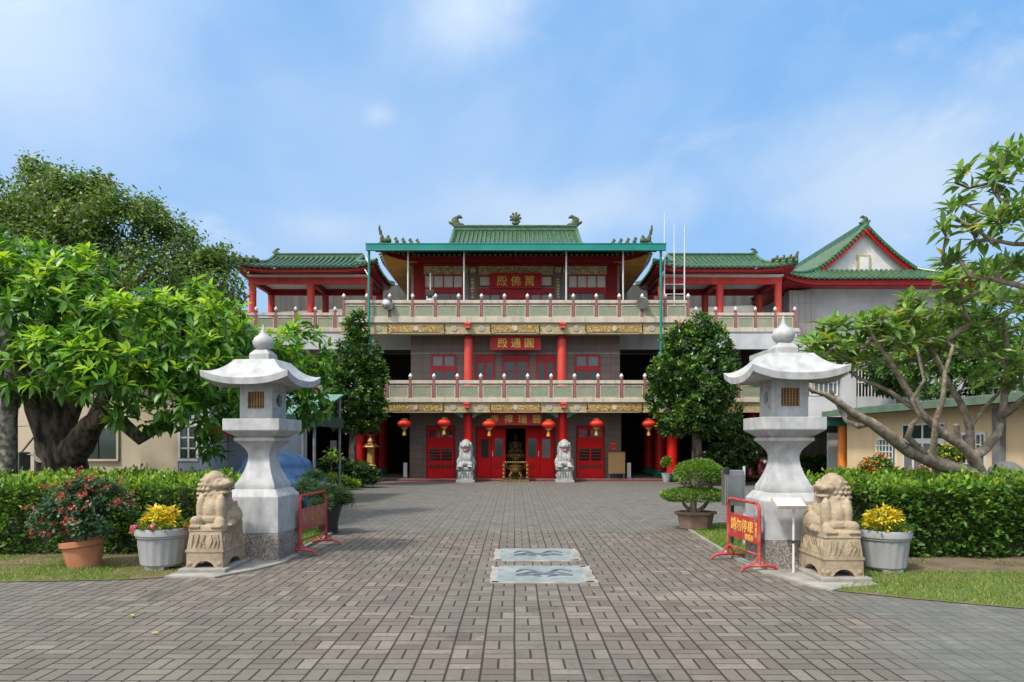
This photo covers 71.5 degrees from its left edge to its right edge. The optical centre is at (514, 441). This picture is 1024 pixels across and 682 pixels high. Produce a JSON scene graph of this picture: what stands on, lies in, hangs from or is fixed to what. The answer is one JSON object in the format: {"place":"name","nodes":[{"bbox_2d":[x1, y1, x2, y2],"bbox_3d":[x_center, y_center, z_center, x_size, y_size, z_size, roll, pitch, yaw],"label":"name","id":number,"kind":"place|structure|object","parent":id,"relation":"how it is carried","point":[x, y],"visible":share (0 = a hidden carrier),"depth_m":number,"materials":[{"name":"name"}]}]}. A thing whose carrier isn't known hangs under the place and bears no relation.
{"place":"outdoors","nodes":[
{"label":"outdoors","id":0,"kind":"place"},
{"bbox_2d":[0,529,321,581],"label":"lawn ground","id":1,"kind":"structure","parent":0,"point":[17,579],"depth_m":8.57,"materials":[{"name":"plant"}]},
{"bbox_2d":[0,222,20,475],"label":"slender tree","id":2,"kind":"object","parent":1,"relation":"on","point":[8,437],"visible":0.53,"depth_m":12.51,"materials":[{"name":"green plant"}]},
{"bbox_2d":[18,426,41,473],"bbox_3d":[-9.121,0.647,13.360,0.825,1.905,0.320,0,0,0],"label":"metal rack","id":3,"kind":"object","parent":1,"relation":"on","point":[24,459],"visible":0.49,"depth_m":13.37,"materials":[{"name":"grey metal"}]},
{"bbox_2d":[0,553,139,564],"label":"soil","id":4,"kind":"structure","parent":1,"relation":"on","point":[55,555],"depth_m":9.56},
{"bbox_2d":[20,466,136,568],"bbox_3d":[-5.484,0.961,8.973,1.321,1.316,0.888,0,0,0],"label":"potted plant","id":5,"kind":"object","parent":1,"relation":"on","point":[90,495],"visible":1,"depth_m":8.87,"materials":[{"name":"green plant"}]},
{"bbox_2d":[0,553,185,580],"bbox_3d":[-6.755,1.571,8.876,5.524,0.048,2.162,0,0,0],"label":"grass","id":6,"kind":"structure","parent":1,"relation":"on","point":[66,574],"depth_m":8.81,"materials":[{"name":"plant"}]},
{"bbox_2d":[0,463,242,554],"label":"clipped hedge","id":7,"kind":"object","parent":1,"relation":"on","point":[167,488],"visible":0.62,"depth_m":10.06,"materials":[{"name":"green plant"}]},
{"bbox_2d":[129,503,191,570],"bbox_3d":[-4.455,1.188,8.999,0.786,0.825,0.744,0,0,0],"label":"potted plant","id":8,"kind":"object","parent":1,"relation":"on","point":[163,544],"visible":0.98,"depth_m":8.80,"materials":[{"name":"yellow plant"}]},
{"bbox_2d":[0,232,337,474],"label":"broadleaf tree","id":9,"kind":"object","parent":1,"relation":"on","point":[64,439],"visible":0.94,"depth_m":12.41,"materials":[{"name":"green plant"}]},
{"bbox_2d":[301,526,322,545],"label":"grass","id":10,"kind":"structure","parent":1,"relation":"on","point":[312,532],"depth_m":11.96,"materials":[{"name":"plant"}]},
{"bbox_2d":[291,468,356,533],"bbox_3d":[-3.376,1.020,12.264,1.330,1.160,0.872,0,0,0],"label":"potted bonsai","id":11,"kind":"object","parent":1,"relation":"on","point":[339,500],"visible":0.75,"depth_m":12.23,"materials":[{"name":"green plant"}]},
{"bbox_2d":[0,481,1023,681],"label":"pavement","id":12,"kind":"structure","parent":0,"point":[648,609],"depth_m":6.54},
{"bbox_2d":[0,147,257,359],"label":"fig tree","id":13,"kind":"object","parent":12,"relation":"on","point":[62,219],"visible":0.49,"depth_m":23.80,"materials":[{"name":"green plant"}]},
{"bbox_2d":[0,361,313,473],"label":"beige house","id":14,"kind":"structure","parent":12,"relation":"on","point":[119,449],"depth_m":17.00,"materials":[{"name":"paint"}]},
{"bbox_2d":[88,426,118,460],"bbox_3d":[-9.960,0.050,16.965,1.020,0.840,0.070,0,0,0],"label":"window","id":15,"kind":"structure","parent":14,"relation":"in","point":[107,448],"depth_m":16.99,"materials":[{"name":"grey glass"}]},
{"bbox_2d":[178,425,198,460],"bbox_3d":[-7.810,0.035,17.015,0.480,0.870,0.070,0,0,0],"label":"window","id":16,"kind":"structure","parent":14,"relation":"in","point":[185,447],"depth_m":17.04,"materials":[{"name":"white paint"}]},
{"bbox_2d":[164,551,305,578],"bbox_3d":[-3.560,1.594,9.340,1.080,0.032,2.080,0,0,0],"label":"cement apron","id":17,"kind":"object","parent":12,"relation":"on","point":[253,565],"visible":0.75,"depth_m":8.76,"materials":[{"name":"concrete"}]},
{"bbox_2d":[178,471,251,572],"bbox_3d":[-3.760,0.984,8.970,0.570,1.231,0.860,0,0,0],"label":"stone lion","id":18,"kind":"object","parent":17,"relation":"on","point":[216,542],"visible":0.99,"depth_m":8.76},
{"bbox_2d":[200,324,320,559],"bbox_3d":[-3.480,0.000,9.850,1.194,3.240,1.194,0,0,5],"label":"stone lantern","id":19,"kind":"object","parent":17,"relation":"on","point":[265,494],"visible":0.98,"depth_m":9.58,"materials":[{"name":"stone"}]},
{"bbox_2d":[246,390,265,409],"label":"lattice window","id":20,"kind":"structure","parent":19,"relation":"in","point":[254,398],"depth_m":9.65,"materials":[{"name":"wood"}]},
{"bbox_2d":[234,451,327,508],"bbox_3d":[-5.801,0.937,17.102,2.095,1.408,4.535,0,0,0],"label":"covered car","id":21,"kind":"object","parent":12,"relation":"on","point":[293,465],"visible":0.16,"depth_m":16.70,"materials":[{"name":"fabric"}]},
{"bbox_2d":[219,394,343,486],"bbox_3d":[-6.605,0.125,18.990,3.390,2.950,2.820,0,0,0],"label":"shade awning","id":22,"kind":"object","parent":12,"relation":"on","point":[336,422],"visible":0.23,"depth_m":19.17,"materials":[{"name":"grey metal"}]},
{"bbox_2d":[294,490,341,554],"bbox_3d":[-2.970,1.173,10.500,0.500,0.855,1.045,0,0,6],"label":"road barrier","id":23,"kind":"object","parent":12,"relation":"on","point":[312,517],"visible":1,"depth_m":10.40,"materials":[{"name":"metal"}]},
{"bbox_2d":[319,446,344,483],"bbox_3d":[-5.910,0.889,22.993,0.948,1.522,0.476,0,0,0],"label":"sapling","id":24,"kind":"object","parent":12,"relation":"on","point":[331,455],"visible":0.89,"depth_m":22.99,"materials":[{"name":"green plant"}]},
{"bbox_2d":[312,456,357,479],"bbox_3d":[-6.191,1.070,24.572,1.772,1.162,1.046,0,0,0],"label":"shrub","id":25,"kind":"object","parent":12,"relation":"on","point":[324,467],"visible":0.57,"depth_m":24.41,"materials":[{"name":"green plant"}]},
{"bbox_2d":[326,472,360,489],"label":"shrub","id":26,"kind":"object","parent":12,"relation":"on","point":[353,482],"visible":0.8,"depth_m":23.62,"materials":[{"name":"green plant"}]},
{"bbox_2d":[323,307,390,486],"bbox_3d":[-5.647,-1.535,25.318,2.534,6.480,2.258,0,0,0],"label":"dense tree","id":27,"kind":"object","parent":12,"relation":"on","point":[364,405],"visible":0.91,"depth_m":25.03,"materials":[{"name":"green plant"}]},
{"bbox_2d":[345,458,382,487],"bbox_3d":[-5.244,1.117,24.596,1.336,1.082,0.979,0,0,0],"label":"shrub","id":28,"kind":"object","parent":12,"relation":"on","point":[367,474],"visible":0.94,"depth_m":24.42,"materials":[{"name":"green plant"}]},
{"bbox_2d":[363,434,378,467],"bbox_3d":[-5.731,0.590,28.300,0.680,2.020,0.589,0,0,0],"label":"pagoda lamp","id":29,"kind":"object","parent":12,"relation":"on","point":[370,445],"visible":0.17,"depth_m":28.18,"materials":[{"name":"gold metal"}]},
{"bbox_2d":[456,439,475,482],"bbox_3d":[-1.922,0.756,27.997,0.764,1.688,1.064,0,0,0],"label":"guardian lion","id":30,"kind":"object","parent":12,"relation":"on","point":[466,464],"visible":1,"depth_m":27.67},
{"bbox_2d":[502,461,528,481],"bbox_3d":[0.036,1.188,28.610,1.100,0.823,0.620,0,0,0],"label":"incense burner","id":31,"kind":"object","parent":12,"relation":"on","point":[515,470],"visible":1,"depth_m":28.39,"materials":[{"name":"brown metal"}]},
{"bbox_2d":[239,212,799,480],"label":"temple hall","id":32,"kind":"structure","parent":12,"relation":"on","point":[589,360],"depth_m":29.60,"materials":[{"name":"brown tile"}]},
{"bbox_2d":[231,248,394,316],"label":"rooftop pavilion","id":33,"kind":"structure","parent":32,"relation":"on","point":[311,276],"depth_m":31.64,"materials":[{"name":"green tile"}]},
{"bbox_2d":[267,285,410,316],"bbox_3d":[-8.675,-6.525,36.500,7.850,3.250,1.800,0,0,0],"label":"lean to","id":34,"kind":"object","parent":32,"relation":"on","point":[285,304],"depth_m":37.00,"materials":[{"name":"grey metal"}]},
{"bbox_2d":[381,298,393,310],"bbox_3d":[-5.015,-5.410,27.994,0.470,0.484,0.349,0,0,0],"label":"floodlight","id":35,"kind":"object","parent":32,"relation":"attached to","point":[387,304],"visible":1,"depth_m":27.89,"materials":[{"name":"silver metal"}]},
{"bbox_2d":[397,413,410,434],"bbox_3d":[-4.348,-0.803,28.050,0.550,1.134,0.550,0,0,0],"label":"paper lantern","id":36,"kind":"object","parent":32,"relation":"attached to","point":[404,423],"visible":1,"depth_m":27.91,"materials":[{"name":"paper"}]},
{"bbox_2d":[426,426,454,477],"bbox_3d":[-3.070,0.445,29.547,1.200,2.190,0.105,0,0,0],"label":"side door","id":37,"kind":"structure","parent":32,"relation":"in","point":[440,449],"depth_m":29.52,"materials":[{"name":"red paint"}]},
{"bbox_2d":[431,354,455,385],"bbox_3d":[-2.960,-2.710,29.564,1.040,1.820,0.070,0,0,0],"label":"window","id":38,"kind":"structure","parent":32,"relation":"in","point":[443,366],"depth_m":29.57,"materials":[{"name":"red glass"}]},
{"bbox_2d":[424,275,462,287],"bbox_3d":[-3.120,-7.000,31.165,1.720,0.600,0.070,0,0,0],"label":"window","id":39,"kind":"structure","parent":32,"relation":"in","point":[437,281],"depth_m":31.18,"materials":[{"name":"glass"}]},
{"bbox_2d":[424,292,462,304],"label":"window","id":40,"kind":"structure","parent":32,"relation":"in","point":[440,295],"depth_m":31.18,"materials":[{"name":"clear glass"}]},
{"bbox_2d":[437,417,450,434],"bbox_3d":[-2.780,-0.821,28.050,0.550,1.099,0.550,0,0,0],"label":"paper lantern","id":41,"kind":"object","parent":32,"relation":"attached to","point":[444,423],"visible":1,"depth_m":27.90,"materials":[{"name":"paper"}]},
{"bbox_2d":[477,428,490,477],"bbox_3d":[-1.285,0.490,29.662,0.610,2.060,0.075,0,0,0],"label":"door leaf","id":42,"kind":"structure","parent":32,"relation":"in","point":[483,441],"depth_m":29.64,"materials":[{"name":"red paint"}]},
{"bbox_2d":[479,276,488,286],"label":"window","id":43,"kind":"structure","parent":32,"relation":"in","point":[483,280],"depth_m":31.18,"materials":[{"name":"glass"}]},
{"bbox_2d":[476,354,493,384],"bbox_3d":[-1.230,-2.985,29.564,0.780,1.270,0.070,0,0,0],"label":"door","id":44,"kind":"structure","parent":32,"relation":"in","point":[484,362],"depth_m":29.53,"materials":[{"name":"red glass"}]},
{"bbox_2d":[482,413,495,435],"bbox_3d":[-0.999,-0.794,28.050,0.550,1.151,0.550,0,0,0],"label":"paper lantern","id":45,"kind":"object","parent":32,"relation":"attached to","point":[489,424],"visible":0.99,"depth_m":27.90,"materials":[{"name":"paper"}]},
{"bbox_2d":[479,293,500,304],"bbox_3d":[-1.075,-5.720,31.165,0.950,1.540,0.070,0,0,0],"label":"door leaf","id":46,"kind":"structure","parent":32,"relation":"in","point":[486,296],"depth_m":31.18,"materials":[{"name":"grey glass"}]},
{"bbox_2d":[491,428,505,477],"bbox_3d":[-0.675,0.490,29.650,0.590,2.060,0.100,0,0,0],"label":"door leaf","id":47,"kind":"structure","parent":32,"relation":"in","point":[498,435],"depth_m":29.64,"materials":[{"name":"red paint"}]},
{"bbox_2d":[489,273,541,288],"bbox_3d":[0.040,-7.000,31.015,2.280,0.680,0.130,0,0,0],"label":"name plaque","id":48,"kind":"object","parent":32,"relation":"attached to","point":[515,280],"visible":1,"depth_m":30.98,"materials":[{"name":"red wood"}]},
{"bbox_2d":[490,336,540,349],"bbox_3d":[0.035,-3.973,28.725,2.030,0.565,0.150,0,0,0],"label":"name plaque","id":49,"kind":"object","parent":32,"relation":"attached to","point":[515,342],"visible":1,"depth_m":28.65,"materials":[{"name":"red wood"}]},
{"bbox_2d":[502,354,528,397],"bbox_3d":[0.040,-2.660,29.564,1.120,1.920,0.070,0,0,0],"label":"window","id":50,"kind":"structure","parent":32,"relation":"in","point":[515,366],"depth_m":29.55,"materials":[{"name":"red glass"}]},
{"bbox_2d":[365,243,666,359],"bbox_3d":[0.010,-5.010,29.730,12.442,6.420,3.740,0,0,0],"label":"balcony canopy","id":51,"kind":"object","parent":32,"relation":"attached to","point":[565,249],"visible":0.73,"depth_m":27.88,"materials":[{"name":"teal paint"}]},
{"bbox_2d":[490,413,541,424],"bbox_3d":[0.035,-0.900,28.385,2.110,0.490,0.150,0,0,0],"label":"name plaque","id":52,"kind":"object","parent":32,"relation":"attached to","point":[517,418],"visible":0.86,"depth_m":28.31,"materials":[{"name":"red wood"}]},
{"bbox_2d":[506,432,525,476],"bbox_3d":[0.030,0.573,31.200,1.000,1.935,1.000,0,0,0],"label":"seated statue","id":53,"kind":"object","parent":32,"relation":"on","point":[515,453],"visible":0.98,"depth_m":30.95,"materials":[{"name":"brown metal"}]},
{"bbox_2d":[526,428,539,477],"bbox_3d":[0.755,0.490,29.650,0.590,2.060,0.100,0,0,0],"label":"door leaf","id":54,"kind":"structure","parent":32,"relation":"in","point":[532,434],"depth_m":29.64,"materials":[{"name":"red paint"}]},
{"bbox_2d":[530,293,551,304],"bbox_3d":[1.150,-5.720,31.165,0.940,1.540,0.070,0,0,0],"label":"door leaf","id":55,"kind":"structure","parent":32,"relation":"in","point":[533,296],"depth_m":31.18,"materials":[{"name":"grey glass"}]},
{"bbox_2d":[536,354,554,384],"bbox_3d":[1.290,-2.985,29.564,0.780,1.270,0.070,0,0,0],"label":"door","id":56,"kind":"structure","parent":32,"relation":"in","point":[545,363],"depth_m":29.53,"materials":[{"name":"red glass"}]},
{"bbox_2d":[540,428,553,477],"bbox_3d":[1.365,0.490,29.662,0.610,2.060,0.075,0,0,0],"label":"door leaf","id":57,"kind":"structure","parent":32,"relation":"in","point":[546,442],"depth_m":29.64,"materials":[{"name":"red paint"}]},
{"bbox_2d":[542,276,552,286],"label":"window","id":58,"kind":"structure","parent":32,"relation":"in","point":[547,281],"depth_m":31.18,"materials":[{"name":"glass"}]},
{"bbox_2d":[541,413,554,435],"bbox_3d":[1.332,-0.786,28.050,0.550,1.169,0.550,0,0,0],"label":"paper lantern","id":59,"kind":"object","parent":32,"relation":"attached to","point":[548,424],"visible":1,"depth_m":27.92,"materials":[{"name":"paper"}]},
{"bbox_2d":[568,275,605,287],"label":"window","id":60,"kind":"structure","parent":32,"relation":"in","point":[574,281],"depth_m":31.18,"materials":[{"name":"glass"}]},
{"bbox_2d":[568,292,605,304],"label":"window","id":61,"kind":"structure","parent":32,"relation":"in","point":[578,295],"depth_m":31.18,"materials":[{"name":"grey glass"}]},
{"bbox_2d":[575,354,599,385],"bbox_3d":[3.025,-2.710,29.564,1.050,1.820,0.070,0,0,0],"label":"window","id":62,"kind":"structure","parent":32,"relation":"in","point":[587,366],"depth_m":29.57,"materials":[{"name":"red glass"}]},
{"bbox_2d":[576,426,604,477],"bbox_3d":[3.140,0.445,29.547,1.180,2.190,0.105,0,0,0],"label":"side door","id":63,"kind":"structure","parent":32,"relation":"in","point":[590,447],"depth_m":29.52,"materials":[{"name":"red paint"}]},
{"bbox_2d":[589,413,602,434],"bbox_3d":[3.226,-0.803,28.050,0.550,1.134,0.550,0,0,0],"label":"paper lantern","id":64,"kind":"object","parent":32,"relation":"attached to","point":[596,423],"visible":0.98,"depth_m":27.91,"materials":[{"name":"paper"}]},
{"bbox_2d":[607,452,625,478],"bbox_3d":[4.175,0.982,29.252,0.750,1.124,0.324,0,0,0],"label":"notice board","id":65,"kind":"object","parent":32,"relation":"on","point":[616,462],"visible":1,"depth_m":29.10,"materials":[{"name":"brown wood"}]},
{"bbox_2d":[637,297,648,309],"bbox_3d":[5.047,-5.438,28.003,0.470,0.470,0.367,0,0,0],"label":"satellite dish","id":66,"kind":"object","parent":32,"relation":"attached to","point":[642,303],"visible":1,"depth_m":27.95,"materials":[{"name":"silver metal"}]},
{"bbox_2d":[642,418,655,434],"bbox_3d":[5.294,-0.803,28.050,0.550,1.134,0.550,0,0,0],"label":"paper lantern","id":67,"kind":"object","parent":32,"relation":"attached to","point":[648,424],"visible":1,"depth_m":27.91,"materials":[{"name":"paper"}]},
{"bbox_2d":[664,213,684,304],"bbox_3d":[6.426,-7.044,28.606,0.864,4.288,0.072,0,0,0],"label":"pole rack","id":68,"kind":"object","parent":32,"relation":"on","point":[674,284],"visible":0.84,"depth_m":28.57,"materials":[{"name":"metal"}]},
{"bbox_2d":[621,285,763,316],"bbox_3d":[8.675,-6.525,36.500,7.850,3.250,1.800,0,0,0],"label":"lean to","id":69,"kind":"object","parent":32,"relation":"on","point":[743,304],"visible":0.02,"depth_m":37.00,"materials":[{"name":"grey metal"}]},
{"bbox_2d":[635,248,798,316],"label":"rooftop pavilion","id":70,"kind":"structure","parent":32,"relation":"on","point":[719,276],"depth_m":31.64,"materials":[{"name":"green tile"}]},
{"bbox_2d":[494,548,581,561],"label":"relief slab","id":71,"kind":"structure","parent":12,"relation":"in","point":[536,554],"depth_m":9.85,"materials":[{"name":"stone"}]},
{"bbox_2d":[490,565,598,583],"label":"relief slab","id":72,"kind":"structure","parent":12,"relation":"in","point":[514,574],"depth_m":8.38,"materials":[{"name":"stone"}]},
{"bbox_2d":[554,439,573,482],"bbox_3d":[1.956,0.756,27.997,0.763,1.688,1.064,0,0,0],"label":"guardian lion","id":73,"kind":"object","parent":12,"relation":"on","point":[564,463],"visible":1,"depth_m":27.68},
{"bbox_2d":[660,456,672,481],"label":"potted plant","id":74,"kind":"object","parent":12,"relation":"on","point":[665,461],"visible":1,"depth_m":27.80,"materials":[{"name":"green plant"}]},
{"bbox_2d":[640,310,747,485],"bbox_3d":[6.376,-1.495,24.999,3.775,6.405,2.678,0,0,0],"label":"dense tree","id":75,"kind":"object","parent":12,"relation":"on","point":[688,394],"visible":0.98,"depth_m":24.82,"materials":[{"name":"green plant"}]},
{"bbox_2d":[702,412,767,469],"bbox_3d":[8.517,0.263,26.398,3.686,2.775,1.545,0,0,0],"label":"background tree","id":76,"kind":"object","parent":12,"relation":"on","point":[737,455],"visible":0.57,"depth_m":26.16,"materials":[{"name":"green plant"}]},
{"bbox_2d":[711,497,778,571],"bbox_3d":[2.950,1.173,9.190,0.500,0.855,0.985,0,0,-6],"label":"road barrier","id":77,"kind":"object","parent":12,"relation":"on","point":[745,528],"visible":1,"depth_m":9.10,"materials":[{"name":"metal"}]},
{"bbox_2d":[745,452,767,481],"bbox_3d":[8.789,0.988,26.358,0.676,1.245,1.698,0,0,-34],"label":"motor scooter","id":78,"kind":"object","parent":12,"relation":"on","point":[762,462],"visible":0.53,"depth_m":25.98,"materials":[{"name":"metal"}]},
{"bbox_2d":[690,453,826,481],"bbox_3d":[9.903,1.063,28.320,5.666,1.223,0.969,0,0,0],"label":"clipped hedge","id":79,"kind":"object","parent":12,"relation":"on","point":[815,463],"visible":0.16,"depth_m":28.07,"materials":[{"name":"green plant"}]},
{"bbox_2d":[732,557,876,590],"bbox_3d":[3.515,1.594,8.660,1.070,0.032,2.160,0,0,0],"label":"cement apron","id":80,"kind":"object","parent":12,"relation":"on","point":[797,577],"visible":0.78,"depth_m":8.19,"materials":[{"name":"concrete"}]},
{"bbox_2d":[724,316,851,568],"bbox_3d":[3.465,0.000,9.170,1.194,3.240,1.194,0,0,0],"label":"stone lantern","id":81,"kind":"object","parent":80,"relation":"on","point":[783,428],"visible":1,"depth_m":8.90,"materials":[{"name":"stone"}]},
{"bbox_2d":[780,386,800,406],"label":"lattice window","id":82,"kind":"structure","parent":81,"relation":"in","point":[798,389],"depth_m":8.96,"materials":[{"name":"brown wood"}]},
{"bbox_2d":[771,497,806,572],"bbox_3d":[3.300,1.139,8.586,0.356,0.921,0.288,0,0,0],"label":"reading stand","id":83,"kind":"object","parent":80,"relation":"on","point":[793,504],"visible":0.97,"depth_m":8.56,"materials":[{"name":"white paint"}]},
{"bbox_2d":[795,473,872,581],"bbox_3d":[3.730,0.984,8.400,0.570,1.232,0.860,0,0,0],"label":"stone lion","id":84,"kind":"object","parent":80,"relation":"on","point":[830,549],"visible":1,"depth_m":8.19},
{"bbox_2d":[822,466,854,475],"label":"clipped hedge","id":85,"kind":"object","parent":12,"relation":"on","point":[831,470],"visible":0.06,"depth_m":20.81,"materials":[{"name":"green plant"}]},
{"bbox_2d":[855,451,894,479],"bbox_3d":[7.692,0.896,15.202,0.862,1.407,0.721,0,0,-36],"label":"potted plant","id":86,"kind":"object","parent":12,"relation":"on","point":[882,461],"visible":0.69,"depth_m":15.08,"materials":[{"name":"green plant"}]},
{"bbox_2d":[860,319,934,402],"bbox_3d":[12.578,-1.274,23.129,2.669,5.848,2.120,0,0,0],"label":"leafy tree","id":87,"kind":"object","parent":12,"relation":"on","point":[885,377],"visible":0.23,"depth_m":22.98,"materials":[{"name":"green plant"}]},
{"bbox_2d":[822,391,1023,477],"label":"cream house","id":88,"kind":"structure","parent":12,"relation":"on","point":[896,418],"depth_m":16.70,"materials":[{"name":"white paint"}]},
{"bbox_2d":[827,417,846,468],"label":"orange column","id":89,"kind":"structure","parent":88,"relation":"attached to","point":[840,423],"depth_m":22.06,"materials":[{"name":"paint"}]},
{"bbox_2d":[875,437,896,466],"bbox_3d":[10.000,0.275,19.175,0.100,0.770,0.970,0,0,0],"label":"window","id":90,"kind":"structure","parent":88,"relation":"in","point":[881,445],"depth_m":19.09,"materials":[{"name":"white paint"}]},
{"bbox_2d":[903,422,945,473],"bbox_3d":[10.022,0.550,17.450,0.055,2.000,1.800,0,0,0],"label":"door","id":91,"kind":"structure","parent":88,"relation":"in","point":[921,433],"depth_m":17.50,"materials":[{"name":"white paint"}]},
{"bbox_2d":[958,432,986,469],"bbox_3d":[10.000,0.275,15.600,0.100,0.970,0.920,0,0,0],"label":"window","id":92,"kind":"structure","parent":88,"relation":"in","point":[980,437],"depth_m":15.31,"materials":[{"name":"white paint"}]},
{"bbox_2d":[924,442,963,468],"bbox_3d":[9.614,0.799,16.012,0.952,1.603,0.750,0,0,0],"label":"potted plant","id":93,"kind":"object","parent":12,"relation":"on","point":[951,453],"visible":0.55,"depth_m":15.85,"materials":[{"name":"green plant"}]},
{"bbox_2d":[889,314,1023,400],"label":"leafy tree","id":94,"kind":"object","parent":12,"relation":"on","point":[957,366],"visible":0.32,"depth_m":20.20,"materials":[{"name":"green plant"}]},
{"bbox_2d":[0,0,1023,357],"label":"sky","id":95,"kind":"structure","parent":0,"point":[770,127],"materials":[{"name":"blue"}]},
{"bbox_2d":[693,522,744,555],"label":"grass","id":96,"kind":"structure","parent":0,"point":[722,528],"depth_m":11.81,"materials":[{"name":"plant"}]},
{"bbox_2d":[695,523,1023,607],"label":"lawn ground","id":97,"kind":"structure","parent":0,"point":[927,598],"depth_m":7.65,"materials":[{"name":"plant"}]},
{"bbox_2d":[660,457,722,530],"bbox_3d":[3.252,0.940,12.845,1.303,1.321,1.087,0,0,0],"label":"potted bonsai","id":98,"kind":"object","parent":97,"relation":"on","point":[692,517],"visible":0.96,"depth_m":12.64,"materials":[{"name":"green plant"}]},
{"bbox_2d":[688,521,734,557],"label":"kerb","id":99,"kind":"structure","parent":97,"relation":"on","point":[707,541],"depth_m":11.27,"materials":[{"name":"concrete"}]},
{"bbox_2d":[721,466,744,545],"bbox_3d":[3.373,0.990,10.945,0.335,1.220,0.250,0,0,0],"label":"steel cabinet","id":100,"kind":"object","parent":97,"relation":"on","point":[732,483],"visible":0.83,"depth_m":10.85,"materials":[{"name":"silver metal"}]},
{"bbox_2d":[794,132,1023,476],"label":"plumeria tree","id":101,"kind":"object","parent":97,"relation":"on","point":[995,277],"visible":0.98,"depth_m":10.41,"materials":[{"name":"green plant"}]},
{"bbox_2d":[802,463,1023,559],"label":"clipped hedge","id":102,"kind":"object","parent":97,"relation":"on","point":[966,513],"visible":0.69,"depth_m":9.77,"materials":[{"name":"green plant"}]},
{"bbox_2d":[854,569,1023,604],"bbox_3d":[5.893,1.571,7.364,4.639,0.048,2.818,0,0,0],"label":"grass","id":103,"kind":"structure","parent":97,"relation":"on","point":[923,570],"depth_m":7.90,"materials":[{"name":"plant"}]},
{"bbox_2d":[866,556,1023,572],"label":"soil","id":104,"kind":"structure","parent":97,"relation":"on","point":[961,563],"depth_m":9.17,"materials":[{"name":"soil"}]},
{"bbox_2d":[855,502,915,573],"bbox_3d":[4.556,1.171,8.797,0.708,0.857,0.716,0,0,0],"label":"potted plant","id":105,"kind":"object","parent":104,"relation":"on","point":[886,537],"visible":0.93,"depth_m":8.61,"materials":[{"name":"yellow plant"}]},
{"bbox_2d":[987,461,1023,477],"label":"boulder","id":106,"kind":"object","parent":97,"relation":"on","point":[1011,465],"visible":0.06,"depth_m":11.77,"materials":[{"name":"stone"}]},
{"label":"ground","id":107,"kind":"structure","parent":0,"visible":0},
{"bbox_2d":[749,337,1023,471],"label":"white annex","id":108,"kind":"object","parent":107,"relation":"on","point":[853,392],"visible":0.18,"depth_m":24.62,"materials":[{"name":"grey paint"}]},
{"bbox_2d":[809,380,837,395],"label":"window","id":109,"kind":"structure","parent":108,"relation":"in","point":[833,386],"depth_m":24.88,"materials":[{"name":"white paint"}]},
{"bbox_2d":[750,215,980,336],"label":"gabled hall","id":110,"kind":"structure","parent":108,"relation":"on","point":[863,265],"depth_m":34.00,"materials":[{"name":"paint"}]},
{"bbox_2d":[857,255,870,270],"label":"attic window","id":111,"kind":"structure","parent":110,"relation":"in","point":[863,261],"depth_m":34.98,"materials":[{"name":"glass"}]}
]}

